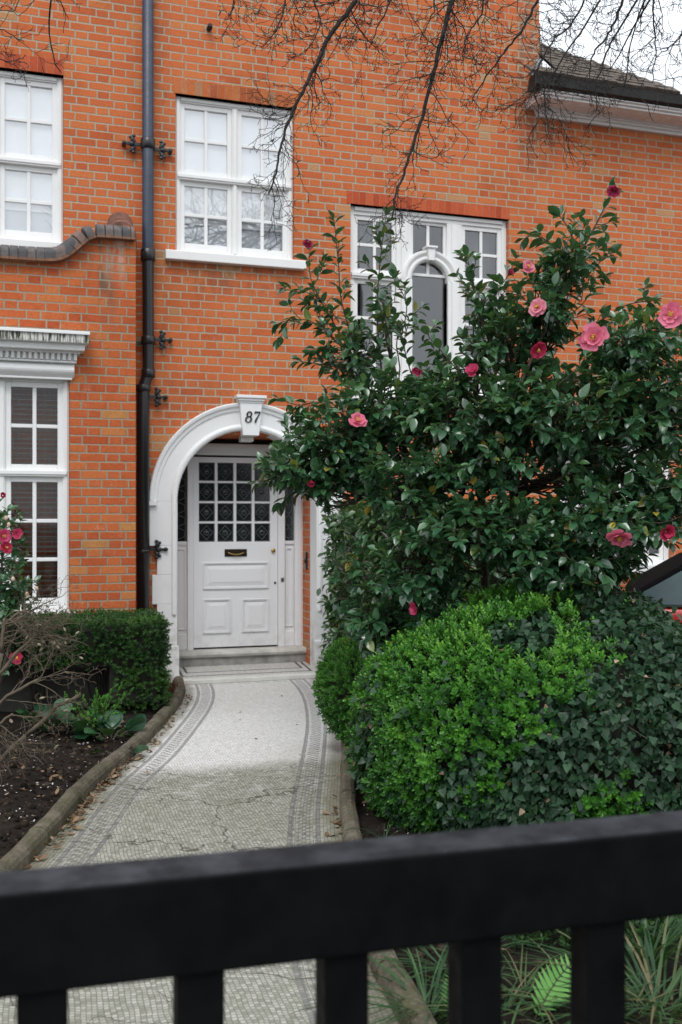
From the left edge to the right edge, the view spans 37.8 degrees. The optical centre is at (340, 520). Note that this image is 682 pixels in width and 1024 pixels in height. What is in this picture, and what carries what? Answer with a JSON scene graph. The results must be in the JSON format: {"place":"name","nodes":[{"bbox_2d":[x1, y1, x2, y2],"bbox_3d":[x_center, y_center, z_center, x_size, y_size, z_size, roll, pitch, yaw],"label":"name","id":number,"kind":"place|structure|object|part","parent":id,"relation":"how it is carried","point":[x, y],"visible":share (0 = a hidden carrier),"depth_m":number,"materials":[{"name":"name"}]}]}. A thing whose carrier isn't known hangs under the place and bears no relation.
{"place":"outdoors","nodes":[
{"label":"outdoors","id":0,"kind":"place"},
{"bbox_2d":[0,678,398,1023],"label":"path","id":1,"kind":"structure","parent":0,"point":[219,778],"depth_m":5.26,"materials":[{"name":"tile"}]},
{"bbox_2d":[1,694,569,990],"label":"fallen leaves","id":2,"kind":"object","parent":1,"relation":"on","point":[106,784],"visible":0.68,"depth_m":5.44,"materials":[{"name":"brown plant"}]},
{"bbox_2d":[0,810,681,1023],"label":"garden gate","id":3,"kind":"structure","parent":1,"relation":"on","point":[195,927],"depth_m":1.48,"materials":[{"name":"paint"}]},
{"bbox_2d":[0,678,681,1023],"bbox_3d":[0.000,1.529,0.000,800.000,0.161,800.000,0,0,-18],"label":"ground","id":4,"kind":"structure","parent":0,"point":[149,713],"depth_m":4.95,"materials":[{"name":"soil"}]},
{"bbox_2d":[0,492,42,684],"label":"camellia bush","id":5,"kind":"object","parent":4,"relation":"on","point":[9,604],"visible":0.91,"depth_m":6.79,"materials":[{"name":"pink plant"}]},
{"bbox_2d":[15,698,73,731],"bbox_3d":[-2.084,1.399,7.026,0.411,0.208,0.494,0,0,-18],"label":"leafy plant","id":6,"kind":"object","parent":4,"relation":"on","point":[22,712],"visible":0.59,"depth_m":7.00,"materials":[{"name":"green plant"}]},
{"bbox_2d":[0,575,102,785],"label":"bare shrub","id":7,"kind":"object","parent":4,"relation":"on","point":[39,634],"visible":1,"depth_m":5.45,"materials":[{"name":"brown plant"}]},
{"bbox_2d":[0,667,112,711],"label":"wall","id":8,"kind":"structure","parent":4,"relation":"on","point":[10,681],"depth_m":7.80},
{"bbox_2d":[51,709,104,740],"bbox_3d":[-1.794,1.407,6.840,0.491,0.195,0.360,0,0,19],"label":"leafy plant","id":9,"kind":"object","parent":4,"relation":"on","point":[79,731],"visible":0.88,"depth_m":6.79,"materials":[{"name":"green plant"}]},
{"bbox_2d":[0,606,173,713],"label":"hedge","id":10,"kind":"object","parent":4,"relation":"on","point":[130,649],"visible":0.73,"depth_m":7.61,"materials":[{"name":"green plant"}]},
{"bbox_2d":[0,676,184,871],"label":"kerb","id":11,"kind":"structure","parent":4,"relation":"on","point":[24,850],"depth_m":5.34,"materials":[{"name":"stone"}]},
{"bbox_2d":[63,681,133,735],"bbox_3d":[-1.689,1.329,6.910,0.464,0.388,0.379,0,0,-39],"label":"seedling","id":12,"kind":"object","parent":4,"relation":"on","point":[103,708],"visible":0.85,"depth_m":6.86,"materials":[{"name":"green plant"}]},
{"bbox_2d":[71,708,145,739],"bbox_3d":[-1.577,1.404,6.760,0.464,0.201,0.430,0,0,-29],"label":"leafy plant","id":13,"kind":"object","parent":4,"relation":"on","point":[132,725],"visible":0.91,"depth_m":6.77,"materials":[{"name":"green plant"}]},
{"bbox_2d":[89,742,148,754],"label":"leafy plant","id":14,"kind":"object","parent":4,"relation":"on","point":[139,748],"visible":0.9,"depth_m":6.35,"materials":[{"name":"green plant"}]},
{"bbox_2d":[167,677,197,693],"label":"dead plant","id":15,"kind":"object","parent":4,"relation":"on","point":[171,688],"visible":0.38,"depth_m":8.69,"materials":[{"name":"brown plant"}]},
{"bbox_2d":[0,734,407,833],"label":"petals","id":16,"kind":"object","parent":4,"relation":"on","point":[64,773],"visible":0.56,"depth_m":5.55,"materials":[{"name":"plant"}]},
{"bbox_2d":[311,633,362,742],"bbox_3d":[0.126,1.129,6.544,0.670,0.830,0.676,0,0,-18],"label":"box bush","id":17,"kind":"object","parent":4,"relation":"on","point":[346,667],"visible":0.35,"depth_m":6.38,"materials":[{"name":"green plant"}]},
{"bbox_2d":[0,0,681,684],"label":"brick house","id":18,"kind":"structure","parent":4,"relation":"on","point":[146,370],"depth_m":9.61,"materials":[{"name":"orange brick"}]},
{"bbox_2d":[0,70,62,246],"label":"window","id":19,"kind":"structure","parent":18,"relation":"in","point":[31,121],"depth_m":9.06,"materials":[{"name":"white paint"}]},
{"bbox_2d":[0,378,75,613],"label":"window","id":20,"kind":"structure","parent":18,"relation":"in","point":[10,473],"depth_m":8.55,"materials":[{"name":"white paint"}]},
{"bbox_2d":[165,96,305,270],"bbox_3d":[-1.018,-3.231,9.577,1.357,1.582,0.230,0,0,-18],"label":"window","id":21,"kind":"structure","parent":18,"relation":"in","point":[219,220],"depth_m":9.60,"materials":[{"name":"white paint"}]},
{"bbox_2d":[194,457,277,647],"bbox_3d":[-1.059,0.320,10.036,0.858,1.904,0.081,0,0,-18],"label":"door","id":22,"kind":"structure","parent":18,"relation":"in","point":[236,528],"depth_m":10.03,"materials":[{"name":"paint"}]},
{"bbox_2d":[351,206,505,405],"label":"window","id":23,"kind":"structure","parent":18,"relation":"in","point":[428,260],"depth_m":10.27,"materials":[{"name":"white paint"}]},
{"bbox_2d":[504,52,548,121],"bbox_3d":[2.091,-4.481,10.312,0.865,0.628,0.423,0,0,-18],"label":"dry creeper","id":24,"kind":"object","parent":18,"relation":"attached to","point":[524,77],"visible":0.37,"depth_m":10.28,"materials":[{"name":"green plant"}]},
{"bbox_2d":[560,445,668,572],"bbox_3d":[2.986,-0.129,10.845,1.514,1.403,0.240,0,0,-18],"label":"window","id":25,"kind":"structure","parent":18,"relation":"in","point":[663,552],"depth_m":11.04,"materials":[{"name":"white paint"}]},
{"bbox_2d":[0,0,681,249],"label":"bare tree","id":26,"kind":"object","parent":4,"relation":"on","point":[442,37],"visible":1,"depth_m":5.41,"materials":[{"name":"brown plant"}]},
{"bbox_2d":[329,819,404,838],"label":"grass clump","id":27,"kind":"object","parent":4,"relation":"on","point":[375,834],"visible":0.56,"depth_m":4.71,"materials":[{"name":"green plant"}]},
{"bbox_2d":[339,740,436,1023],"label":"kerb","id":28,"kind":"structure","parent":4,"relation":"on","point":[411,995],"depth_m":3.25,"materials":[{"name":"stone"}]},
{"bbox_2d":[283,937,553,1023],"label":"grass clump","id":29,"kind":"object","parent":4,"relation":"on","point":[422,988],"visible":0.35,"depth_m":3.06,"materials":[{"name":"green plant"}]},
{"bbox_2d":[316,494,541,675],"bbox_3d":[0.747,0.683,8.592,1.677,1.827,1.955,0,0,-18],"label":"hedge","id":30,"kind":"object","parent":4,"relation":"on","point":[371,527],"visible":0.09,"depth_m":8.45,"materials":[{"name":"green plant"}]},
{"bbox_2d":[440,971,446,1006],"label":"fern","id":31,"kind":"object","parent":4,"relation":"on","point":[445,992],"visible":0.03,"depth_m":2.99,"materials":[{"name":"green plant"}]},
{"bbox_2d":[369,936,544,1003],"bbox_3d":[0.348,1.432,3.227,0.620,0.146,0.581,0,0,16],"label":"grass clump","id":32,"kind":"object","parent":4,"relation":"on","point":[430,956],"visible":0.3,"depth_m":3.23,"materials":[{"name":"green plant"}]},
{"bbox_2d":[247,177,681,658],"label":"camellia bush","id":33,"kind":"object","parent":4,"relation":"on","point":[511,420],"visible":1,"depth_m":5.26,"materials":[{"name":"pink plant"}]},
{"bbox_2d":[403,965,569,1023],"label":"grass clump","id":34,"kind":"object","parent":4,"relation":"on","point":[513,996],"visible":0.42,"depth_m":3.05,"materials":[{"name":"green plant"}]},
{"bbox_2d":[337,581,681,833],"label":"box bush","id":35,"kind":"object","parent":4,"relation":"on","point":[553,674],"visible":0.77,"depth_m":4.59,"materials":[{"name":"green plant"}]},
{"bbox_2d":[344,583,681,833],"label":"ivy","id":36,"kind":"object","parent":4,"relation":"on","point":[527,797],"visible":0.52,"depth_m":4.42,"materials":[{"name":"green plant"}]},
{"bbox_2d":[429,944,635,1023],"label":"grass clump","id":37,"kind":"object","parent":4,"relation":"on","point":[520,1002],"visible":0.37,"depth_m":3.15,"materials":[{"name":"green plant"}]},
{"bbox_2d":[531,954,569,1022],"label":"fern","id":38,"kind":"object","parent":4,"relation":"on","point":[547,984],"visible":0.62,"depth_m":2.98,"materials":[{"name":"green plant"}]},
{"bbox_2d":[502,939,676,1023],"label":"grass clump","id":39,"kind":"object","parent":4,"relation":"on","point":[569,997],"visible":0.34,"depth_m":3.01,"materials":[{"name":"green plant"}]},
{"bbox_2d":[502,917,681,1023],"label":"grass clump","id":40,"kind":"object","parent":4,"relation":"on","point":[675,981],"visible":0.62,"depth_m":3.13,"materials":[{"name":"green plant"}]},
{"bbox_2d":[508,915,681,953],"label":"ground cover","id":41,"kind":"object","parent":4,"relation":"on","point":[637,930],"visible":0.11,"depth_m":3.42,"materials":[{"name":"green plant"}]},
{"bbox_2d":[521,963,681,1023],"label":"grass clump","id":42,"kind":"object","parent":4,"relation":"on","point":[653,994],"visible":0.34,"depth_m":3.00,"materials":[{"name":"green plant"}]},
{"bbox_2d":[626,915,681,966],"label":"grass clump","id":43,"kind":"object","parent":4,"relation":"on","point":[672,939],"visible":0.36,"depth_m":3.38,"materials":[{"name":"green plant"}]},
{"bbox_2d":[626,552,681,622],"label":"parked car","id":44,"kind":"object","parent":4,"relation":"on","point":[663,579],"visible":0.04,"depth_m":7.53,"materials":[{"name":"black metal"}]},
{"bbox_3d":[3.385,0.423,7.290,2.282,0.428,0.103,0,0,14],"label":"side window","id":45,"kind":"part","parent":44,"relation":"part of","materials":[{"name":"glass"}]},
{"bbox_2d":[539,0,681,93],"label":"sky","id":46,"kind":"structure","parent":0,"point":[674,17],"materials":[{"name":"white"}]}
]}

